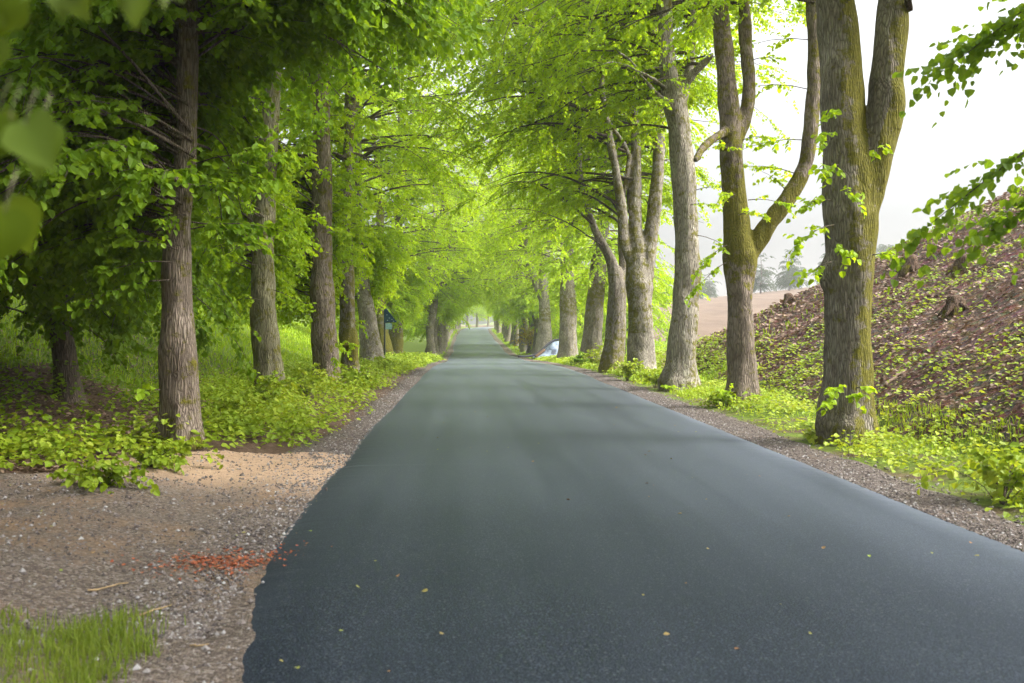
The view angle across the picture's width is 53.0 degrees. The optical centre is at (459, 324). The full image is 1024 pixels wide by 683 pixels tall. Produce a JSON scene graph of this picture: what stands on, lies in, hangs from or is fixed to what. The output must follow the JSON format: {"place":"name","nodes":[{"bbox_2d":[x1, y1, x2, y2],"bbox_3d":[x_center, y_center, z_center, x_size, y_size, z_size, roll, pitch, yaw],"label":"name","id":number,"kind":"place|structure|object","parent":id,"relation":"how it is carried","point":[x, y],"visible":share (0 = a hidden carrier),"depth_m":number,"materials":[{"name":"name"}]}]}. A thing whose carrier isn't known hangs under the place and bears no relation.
{"place":"outdoors","nodes":[
{"label":"outdoors","id":0,"kind":"place"},
{"bbox_2d":[0,294,359,400],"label":"bank grass","id":1,"kind":"structure","parent":0,"point":[246,340],"depth_m":27.23,"materials":[{"name":"green plant"}]},
{"bbox_2d":[0,296,1023,524],"bbox_3d":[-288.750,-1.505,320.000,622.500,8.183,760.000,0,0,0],"label":"ground","id":2,"kind":"structure","parent":0,"point":[273,447],"depth_m":15.66,"materials":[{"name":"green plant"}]},
{"bbox_2d":[0,79,35,266],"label":"understory tree","id":3,"kind":"object","parent":2,"relation":"on","point":[6,101],"visible":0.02,"depth_m":10.52,"materials":[{"name":"green plant"}]},
{"bbox_2d":[0,0,183,261],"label":"lime tree","id":4,"kind":"object","parent":2,"relation":"on","point":[34,141],"visible":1,"depth_m":1.27,"materials":[{"name":"green plant"}]},
{"bbox_2d":[46,451,159,495],"bbox_3d":[-3.072,1.313,8.892,0.895,0.409,1.209,0,0,-17],"label":"verge shrub","id":5,"kind":"object","parent":2,"relation":"on","point":[90,478],"visible":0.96,"depth_m":8.77,"materials":[{"name":"green plant"}]},
{"bbox_2d":[0,321,239,464],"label":"thicket undergrowth","id":6,"kind":"object","parent":2,"relation":"on","point":[31,393],"visible":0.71,"depth_m":15.49,"materials":[{"name":"green plant"}]},
{"bbox_2d":[0,323,253,472],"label":"verge leaf litter","id":7,"kind":"object","parent":2,"relation":"on","point":[42,468],"visible":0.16,"depth_m":15.67,"materials":[{"name":"plant"}]},
{"bbox_2d":[0,35,281,403],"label":"understory tree","id":8,"kind":"object","parent":2,"relation":"on","point":[63,348],"visible":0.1,"depth_m":16.09,"materials":[{"name":"green plant"}]},
{"bbox_2d":[114,436,223,474],"bbox_3d":[-2.971,1.334,10.342,1.093,0.419,1.012,0,0,0],"label":"verge shrub","id":9,"kind":"object","parent":2,"relation":"on","point":[155,456],"visible":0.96,"depth_m":10.20,"materials":[{"name":"green plant"}]},
{"bbox_2d":[0,449,350,682],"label":"gravel layby","id":10,"kind":"structure","parent":2,"relation":"on","point":[243,640],"depth_m":6.66,"materials":[{"name":"brown gravel"}]},
{"bbox_2d":[0,596,185,682],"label":"layby grass","id":11,"kind":"structure","parent":10,"relation":"on","point":[90,638],"depth_m":4.71,"materials":[{"name":"green plant"}]},
{"bbox_2d":[88,582,127,590],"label":"dry twig","id":12,"kind":"object","parent":10,"relation":"on","point":[105,587],"visible":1,"depth_m":5.76,"materials":[{"name":"brown wood"}]},
{"bbox_2d":[139,605,171,615],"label":"dry twig","id":13,"kind":"object","parent":10,"relation":"on","point":[154,610],"visible":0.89,"depth_m":5.41,"materials":[{"name":"brown wood"}]},
{"bbox_2d":[0,450,354,682],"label":"gravel stones","id":14,"kind":"object","parent":10,"relation":"on","point":[204,648],"visible":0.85,"depth_m":7.03,"materials":[{"name":"gravel"}]},
{"bbox_2d":[190,643,208,646],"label":"dry twig","id":15,"kind":"object","parent":10,"relation":"on","point":[194,645],"visible":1,"depth_m":4.89,"materials":[{"name":"brown wood"}]},
{"bbox_2d":[110,537,331,581],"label":"rust red flakes","id":16,"kind":"object","parent":10,"relation":"on","point":[261,559],"visible":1,"depth_m":6.54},
{"bbox_2d":[0,351,445,470],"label":"verge undergrowth","id":17,"kind":"object","parent":2,"relation":"on","point":[243,425],"visible":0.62,"depth_m":13.33,"materials":[{"name":"green plant"}]},
{"bbox_2d":[201,390,270,423],"bbox_3d":[-3.125,1.230,14.384,0.896,0.592,1.189,0,0,45],"label":"verge shrub","id":18,"kind":"object","parent":2,"relation":"on","point":[248,405],"visible":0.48,"depth_m":14.35,"materials":[{"name":"green plant"}]},
{"bbox_2d":[0,0,491,449],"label":"lime tree","id":19,"kind":"object","parent":2,"relation":"on","point":[152,116],"visible":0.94,"depth_m":11.76,"materials":[{"name":"green plant"}]},
{"bbox_2d":[45,0,467,391],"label":"lime tree","id":20,"kind":"object","parent":2,"relation":"on","point":[265,286],"visible":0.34,"depth_m":20.34,"materials":[{"name":"green plant"}]},
{"bbox_2d":[236,370,304,404],"bbox_3d":[-3.331,1.188,17.564,1.189,0.829,1.535,0,0,0],"label":"verge shrub","id":21,"kind":"object","parent":2,"relation":"on","point":[263,382],"visible":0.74,"depth_m":17.42,"materials":[{"name":"green plant"}]},
{"bbox_2d":[279,362,339,396],"bbox_3d":[-3.047,1.100,19.891,1.355,0.750,1.115,0,0,-34],"label":"verge shrub","id":22,"kind":"object","parent":2,"relation":"on","point":[289,379],"visible":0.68,"depth_m":19.84,"materials":[{"name":"green plant"}]},
{"bbox_2d":[196,0,482,371],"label":"lime tree","id":23,"kind":"object","parent":2,"relation":"on","point":[348,327],"visible":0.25,"depth_m":27.58,"materials":[{"name":"green plant"}]},
{"bbox_2d":[196,0,490,385],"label":"lime tree","id":24,"kind":"object","parent":2,"relation":"on","point":[319,287],"visible":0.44,"depth_m":24.21,"materials":[{"name":"green plant"}]},
{"bbox_2d":[339,364,380,387],"bbox_3d":[-2.343,1.227,23.609,0.975,0.650,0.945,0,0,37],"label":"verge shrub","id":25,"kind":"object","parent":2,"relation":"on","point":[356,373],"visible":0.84,"depth_m":23.52,"materials":[{"name":"green plant"}]},
{"bbox_2d":[282,328,464,467],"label":"gravel shoulder","id":26,"kind":"object","parent":2,"relation":"on","point":[449,352],"visible":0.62,"depth_m":14.70},
{"bbox_2d":[34,369,1023,639],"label":"shoulder stones","id":27,"kind":"object","parent":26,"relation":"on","point":[400,391],"visible":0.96,"depth_m":8.73,"materials":[{"name":"grey gravel"}]},
{"bbox_2d":[361,355,404,373],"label":"verge shrub","id":28,"kind":"object","parent":2,"relation":"on","point":[381,360],"visible":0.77,"depth_m":31.28,"materials":[{"name":"green plant"}]},
{"bbox_2d":[384,309,395,354],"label":"wayside sign","id":29,"kind":"object","parent":2,"relation":"on","point":[389,319],"visible":0.74,"depth_m":40.93,"materials":[{"name":"blue metal"}]},
{"bbox_2d":[369,329,456,369],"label":"verge grass","id":30,"kind":"structure","parent":2,"relation":"on","point":[413,368],"depth_m":46.67,"materials":[{"name":"green plant"}]},
{"bbox_2d":[335,72,519,354],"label":"lime tree","id":31,"kind":"object","parent":2,"relation":"on","point":[398,308],"visible":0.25,"depth_m":57.52,"materials":[{"name":"green plant"}]},
{"bbox_2d":[282,9,584,360],"bbox_3d":[-2.077,-6.805,37.583,13.564,17.424,12.348,0,0,-38],"label":"lime tree","id":32,"kind":"object","parent":2,"relation":"on","point":[365,303],"visible":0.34,"depth_m":37.46,"materials":[{"name":"green plant"}]},
{"bbox_2d":[357,87,537,352],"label":"lime tree","id":33,"kind":"object","parent":2,"relation":"on","point":[396,339],"visible":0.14,"depth_m":60.38,"materials":[{"name":"green plant"}]},
{"bbox_2d":[407,188,500,352],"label":"lime tree","id":34,"kind":"object","parent":2,"relation":"on","point":[445,336],"visible":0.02,"depth_m":93.92,"materials":[{"name":"green plant"}]},
{"bbox_2d":[388,129,522,354],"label":"lime tree","id":35,"kind":"object","parent":2,"relation":"on","point":[432,311],"visible":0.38,"depth_m":73.84,"materials":[{"name":"green plant"}]},
{"bbox_2d":[403,142,511,354],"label":"lime tree","id":36,"kind":"object","parent":2,"relation":"on","point":[446,318],"visible":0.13,"depth_m":80.41,"materials":[{"name":"green plant"}]},
{"bbox_2d":[404,191,510,353],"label":"lime tree","id":37,"kind":"object","parent":2,"relation":"on","point":[440,337],"visible":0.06,"depth_m":87.20,"materials":[{"name":"green plant"}]},
{"bbox_2d":[417,193,505,333],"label":"lime tree","id":38,"kind":"object","parent":2,"relation":"on","point":[468,325],"visible":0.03,"depth_m":102.54,"materials":[{"name":"green plant"}]},
{"bbox_2d":[414,192,514,346],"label":"lime tree","id":39,"kind":"object","parent":2,"relation":"on","point":[459,314],"visible":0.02,"depth_m":107.17,"materials":[{"name":"plant"}]},
{"bbox_2d":[403,164,526,352],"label":"lime tree","id":40,"kind":"object","parent":2,"relation":"on","point":[484,197],"visible":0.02,"depth_m":85.01,"materials":[{"name":"green plant"}]},
{"bbox_2d":[438,206,491,341],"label":"lime tree","id":41,"kind":"object","parent":2,"relation":"on","point":[466,309],"depth_m":121.96,"materials":[{"name":"plant"}]},
{"bbox_2d":[464,305,481,326],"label":"lime tree","id":42,"kind":"object","parent":2,"relation":"on","point":[466,318],"visible":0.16,"depth_m":261.92,"materials":[{"name":"green plant"}]},
{"bbox_2d":[468,305,491,326],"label":"lime tree","id":43,"kind":"object","parent":2,"relation":"on","point":[482,311],"visible":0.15,"depth_m":267.70,"materials":[{"name":"green plant"}]},
{"bbox_2d":[472,307,489,326],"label":"lime tree","id":44,"kind":"object","parent":2,"relation":"on","point":[479,319],"visible":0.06,"depth_m":289.87,"materials":[{"name":"green plant"}]},
{"bbox_2d":[468,194,513,343],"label":"lime tree","id":45,"kind":"object","parent":2,"relation":"on","point":[512,338],"visible":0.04,"depth_m":113.64,"materials":[{"name":"green plant"}]},
{"bbox_2d":[472,196,510,341],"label":"lime tree","id":46,"kind":"object","parent":2,"relation":"on","point":[508,334],"visible":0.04,"depth_m":122.81,"materials":[{"name":"green plant"}]},
{"bbox_2d":[483,305,500,332],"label":"lime tree","id":47,"kind":"object","parent":2,"relation":"on","point":[498,329],"visible":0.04,"depth_m":162.53,"materials":[{"name":"green plant"}]},
{"bbox_2d":[483,299,511,337],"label":"lime tree","id":48,"kind":"object","parent":2,"relation":"on","point":[501,324],"visible":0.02,"depth_m":133.95,"materials":[{"name":"green plant"}]},
{"bbox_2d":[471,210,526,346],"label":"lime tree","id":49,"kind":"object","parent":2,"relation":"on","point":[515,335],"visible":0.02,"depth_m":107.60,"materials":[{"name":"green plant"}]},
{"bbox_2d":[458,156,559,353],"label":"lime tree","id":50,"kind":"object","parent":2,"relation":"on","point":[531,323],"visible":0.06,"depth_m":87.05,"materials":[{"name":"green plant"}]},
{"bbox_2d":[476,191,550,348],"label":"lime tree","id":51,"kind":"object","parent":2,"relation":"on","point":[520,324],"visible":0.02,"depth_m":100.31,"materials":[{"name":"green plant"}]},
{"bbox_2d":[473,150,560,351],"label":"lime tree","id":52,"kind":"object","parent":2,"relation":"on","point":[503,311],"visible":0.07,"depth_m":92.87,"materials":[{"name":"green plant"}]},
{"bbox_2d":[453,149,584,353],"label":"lime tree","id":53,"kind":"object","parent":2,"relation":"on","point":[534,314],"visible":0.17,"depth_m":79.24,"materials":[{"name":"green plant"}]},
{"bbox_2d":[511,320,533,353],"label":"yellow shrub","id":54,"kind":"object","parent":2,"relation":"on","point":[527,336],"visible":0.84,"depth_m":85.91,"materials":[{"name":"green plant"}]},
{"bbox_2d":[434,102,615,353],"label":"lime tree","id":55,"kind":"object","parent":2,"relation":"on","point":[544,335],"visible":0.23,"depth_m":70.90,"materials":[{"name":"green plant"}]},
{"bbox_2d":[440,73,627,357],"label":"lime tree","id":56,"kind":"object","parent":2,"relation":"on","point":[567,306],"visible":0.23,"depth_m":57.05,"materials":[{"name":"green plant"}]},
{"bbox_2d":[518,339,558,357],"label":"tarpaulin tent","id":57,"kind":"object","parent":2,"relation":"on","point":[550,348],"visible":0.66,"depth_m":66.98,"materials":[{"name":"fabric"}]},
{"bbox_2d":[363,0,715,372],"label":"lime tree","id":58,"kind":"object","parent":2,"relation":"on","point":[613,351],"visible":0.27,"depth_m":34.27,"materials":[{"name":"green plant"}]},
{"bbox_2d":[434,5,710,364],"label":"lime tree","id":59,"kind":"object","parent":2,"relation":"on","point":[596,285],"visible":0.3,"depth_m":44.03,"materials":[{"name":"green plant"}]},
{"bbox_2d":[527,237,626,348],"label":"understory tree","id":60,"kind":"object","parent":2,"relation":"on","point":[582,314],"visible":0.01,"depth_m":83.24,"materials":[{"name":"green plant"}]},
{"bbox_2d":[361,0,798,370],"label":"lime tree","id":61,"kind":"object","parent":2,"relation":"on","point":[638,245],"visible":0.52,"depth_m":30.63,"materials":[{"name":"green plant"}]},
{"bbox_2d":[569,351,591,366],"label":"verge shrub","id":62,"kind":"object","parent":2,"relation":"on","point":[579,358],"visible":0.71,"depth_m":41.54,"materials":[{"name":"green plant"}]},
{"bbox_2d":[579,342,603,370],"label":"verge shrub","id":63,"kind":"object","parent":2,"relation":"on","point":[595,356],"visible":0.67,"depth_m":35.44,"materials":[{"name":"green plant"}]},
{"bbox_2d":[419,0,806,391],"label":"lime tree","id":64,"kind":"object","parent":2,"relation":"on","point":[669,91],"visible":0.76,"depth_m":24.01,"materials":[{"name":"green plant"}]},
{"bbox_2d":[551,242,674,355],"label":"understory tree","id":65,"kind":"object","parent":2,"relation":"on","point":[661,319],"visible":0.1,"depth_m":70.26,"materials":[{"name":"green plant"}]},
{"bbox_2d":[609,358,647,380],"bbox_3d":[4.717,1.242,28.130,0.870,0.702,1.218,0,0,-43],"label":"verge shrub","id":66,"kind":"object","parent":2,"relation":"on","point":[629,369],"visible":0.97,"depth_m":28.05,"materials":[{"name":"green plant"}]},
{"bbox_2d":[633,369,661,387],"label":"verge shrub","id":67,"kind":"object","parent":2,"relation":"on","point":[649,378],"visible":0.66,"depth_m":24.93,"materials":[{"name":"green plant"}]},
{"bbox_2d":[558,0,822,405],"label":"lime tree","id":68,"kind":"object","parent":2,"relation":"on","point":[744,245],"visible":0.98,"depth_m":18.72,"materials":[{"name":"brown plant"}]},
{"bbox_2d":[690,391,748,407],"bbox_3d":[4.687,1.427,18.529,0.752,0.461,0.906,0,0,-20],"label":"verge shrub","id":69,"kind":"object","parent":2,"relation":"on","point":[714,399],"visible":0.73,"depth_m":18.58,"materials":[{"name":"green plant"}]},
{"bbox_2d":[487,328,1023,550],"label":"gravel shoulder","id":70,"kind":"object","parent":2,"relation":"on","point":[992,519],"visible":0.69,"depth_m":10.70},
{"bbox_2d":[492,186,1022,384],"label":"field edge grass","id":71,"kind":"structure","parent":2,"relation":"on","point":[609,371],"depth_m":28.77,"materials":[{"name":"green plant"}]},
{"bbox_2d":[525,321,1023,517],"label":"bank foot undergrowth","id":72,"kind":"object","parent":2,"relation":"on","point":[788,400],"visible":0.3,"depth_m":14.34,"materials":[{"name":"green plant"}]},
{"bbox_2d":[800,421,817,444],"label":"verge shrub","id":73,"kind":"object","parent":2,"relation":"on","point":[810,438],"visible":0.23,"depth_m":13.54,"materials":[{"name":"green plant"}]},
{"bbox_2d":[638,367,1023,508],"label":"grass","id":74,"kind":"structure","parent":2,"relation":"on","point":[889,422],"depth_m":12.83,"materials":[{"name":"green plant"}]},
{"bbox_2d":[783,0,912,445],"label":"lime tree","id":75,"kind":"object","parent":2,"relation":"on","point":[857,138],"visible":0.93,"depth_m":13.10,"materials":[{"name":"brown plant"}]},
{"bbox_2d":[880,0,1023,294],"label":"lime tree","id":76,"kind":"object","parent":2,"relation":"on","point":[984,39],"visible":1,"depth_m":7.68,"materials":[{"name":"green plant"}]},
{"bbox_2d":[912,437,1023,504],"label":"verge shrub","id":77,"kind":"object","parent":2,"relation":"on","point":[1011,477],"visible":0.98,"depth_m":8.73,"materials":[{"name":"green plant"}]},
{"bbox_2d":[242,327,1023,682],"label":"road","id":78,"kind":"structure","parent":0,"point":[506,553],"depth_m":6.43,"materials":[{"name":"grey asphalt"}]},
{"bbox_2d":[6,402,978,670],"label":"dry flakes","id":79,"kind":"object","parent":78,"relation":"on","point":[422,590],"visible":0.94,"depth_m":6.43,"materials":[{"name":"plant"}]},
{"bbox_2d":[461,287,809,340],"bbox_3d":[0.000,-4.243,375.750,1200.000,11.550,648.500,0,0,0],"label":"ploughed field","id":80,"kind":"structure","parent":0,"point":[713,314],"depth_m":143.54,"materials":[{"name":"brown soil"}]},
{"bbox_2d":[699,274,709,298],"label":"distant tree","id":81,"kind":"object","parent":80,"relation":"on","point":[704,288],"visible":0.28,"depth_m":218.47,"materials":[{"name":"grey plant"}]},
{"bbox_2d":[701,272,721,297],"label":"distant tree","id":82,"kind":"object","parent":80,"relation":"on","point":[710,288],"visible":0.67,"depth_m":222.96,"materials":[{"name":"grey plant"}]},
{"bbox_2d":[753,253,778,293],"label":"distant tree","id":83,"kind":"object","parent":80,"relation":"on","point":[760,286],"visible":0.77,"depth_m":207.71,"materials":[{"name":"grey plant"}]},
{"bbox_2d":[774,255,806,290],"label":"distant tree","id":84,"kind":"object","parent":80,"relation":"on","point":[787,278],"visible":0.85,"depth_m":200.39,"materials":[{"name":"grey plant"}]},
{"bbox_2d":[772,249,810,289],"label":"distant tree","id":85,"kind":"object","parent":80,"relation":"on","point":[796,269],"visible":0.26,"depth_m":210.78,"materials":[{"name":"grey plant"}]},
{"bbox_2d":[813,243,824,283],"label":"distant tree","id":86,"kind":"object","parent":80,"relation":"on","point":[820,262],"visible":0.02,"depth_m":196.72,"materials":[{"name":"grey plant"}]},
{"bbox_2d":[279,0,1023,324],"label":"sky","id":87,"kind":"structure","parent":0,"point":[991,125],"materials":[{"name":"white"}]},
{"bbox_2d":[661,188,1023,447],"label":"embankment","id":88,"kind":"structure","parent":0,"point":[945,345],"depth_m":17.06,"materials":[{"name":"brown soil"}]},
{"bbox_2d":[698,358,725,372],"bbox_3d":[6.843,1.070,27.200,1.308,0.602,0.357,0,0,44],"label":"fallen stick","id":89,"kind":"object","parent":88,"relation":"on","point":[704,368],"visible":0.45,"depth_m":27.24,"materials":[{"name":"brown wood"}]},
{"bbox_2d":[782,293,795,306],"bbox_3d":[9.678,-0.617,30.133,0.486,0.672,0.477,0,0,8],"label":"tree stump","id":90,"kind":"object","parent":88,"relation":"on","point":[788,297],"visible":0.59,"depth_m":30.01,"materials":[{"name":"brown wood"}]},
{"bbox_2d":[624,203,1023,436],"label":"bank weeds","id":91,"kind":"object","parent":88,"relation":"on","point":[930,292],"visible":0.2,"depth_m":21.31,"materials":[{"name":"green plant"}]},
{"bbox_2d":[656,186,1023,440],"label":"bank leaf litter","id":92,"kind":"object","parent":88,"relation":"on","point":[803,301],"visible":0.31,"depth_m":21.12,"materials":[{"name":"brown plant"}]},
{"bbox_2d":[871,310,888,325],"bbox_3d":[8.620,-0.125,21.098,0.467,0.380,0.150,0,0,-7],"label":"fallen stick","id":93,"kind":"object","parent":88,"relation":"on","point":[879,318],"visible":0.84,"depth_m":21.06,"materials":[{"name":"brown wood"}]},
{"bbox_2d":[884,361,913,386],"bbox_3d":[6.853,0.769,16.004,0.717,0.402,0.107,0,0,-32],"label":"fallen stick","id":94,"kind":"object","parent":88,"relation":"on","point":[892,379],"visible":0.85,"depth_m":15.97,"materials":[{"name":"beige wood"}]},
{"bbox_2d":[880,333,926,350],"bbox_3d":[7.641,0.277,17.481,0.259,0.290,2.387,0,0,3],"label":"fallen stick","id":95,"kind":"object","parent":88,"relation":"on","point":[901,344],"visible":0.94,"depth_m":17.51,"materials":[{"name":"brown wood"}]},
{"bbox_2d":[895,254,921,277],"bbox_3d":[10.979,-1.330,24.974,0.627,0.818,0.607,0,0,-32],"label":"tree stump","id":96,"kind":"object","parent":88,"relation":"on","point":[911,264],"visible":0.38,"depth_m":24.83,"materials":[{"name":"brown wood"}]},
{"bbox_2d":[930,280,956,298],"bbox_3d":[9.833,-0.716,20.825,0.806,0.416,0.132,0,0,-27],"label":"fallen stick","id":97,"kind":"object","parent":88,"relation":"on","point":[931,297],"visible":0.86,"depth_m":20.77,"materials":[{"name":"brown wood"}]},
{"bbox_2d":[937,294,968,318],"bbox_3d":[8.762,-0.193,18.018,0.598,0.696,0.550,0,0,8],"label":"tree stump","id":98,"kind":"object","parent":88,"relation":"on","point":[953,304],"visible":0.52,"depth_m":17.89,"materials":[{"name":"brown wood"}]},
{"bbox_2d":[945,254,970,277],"bbox_3d":[10.645,-1.133,21.722,0.509,0.754,0.518,0,0,-44],"label":"tree stump","id":99,"kind":"object","parent":88,"relation":"on","point":[956,264],"visible":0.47,"depth_m":21.64,"materials":[{"name":"brown wood"}]},
{"bbox_2d":[964,371,1001,394],"bbox_3d":[6.775,0.749,13.175,0.508,0.316,0.314,0,0,0],"label":"fallen stick","id":100,"kind":"object","parent":88,"relation":"on","point":[968,391],"visible":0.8,"depth_m":13.22,"materials":[{"name":"brown wood"}]}
]}

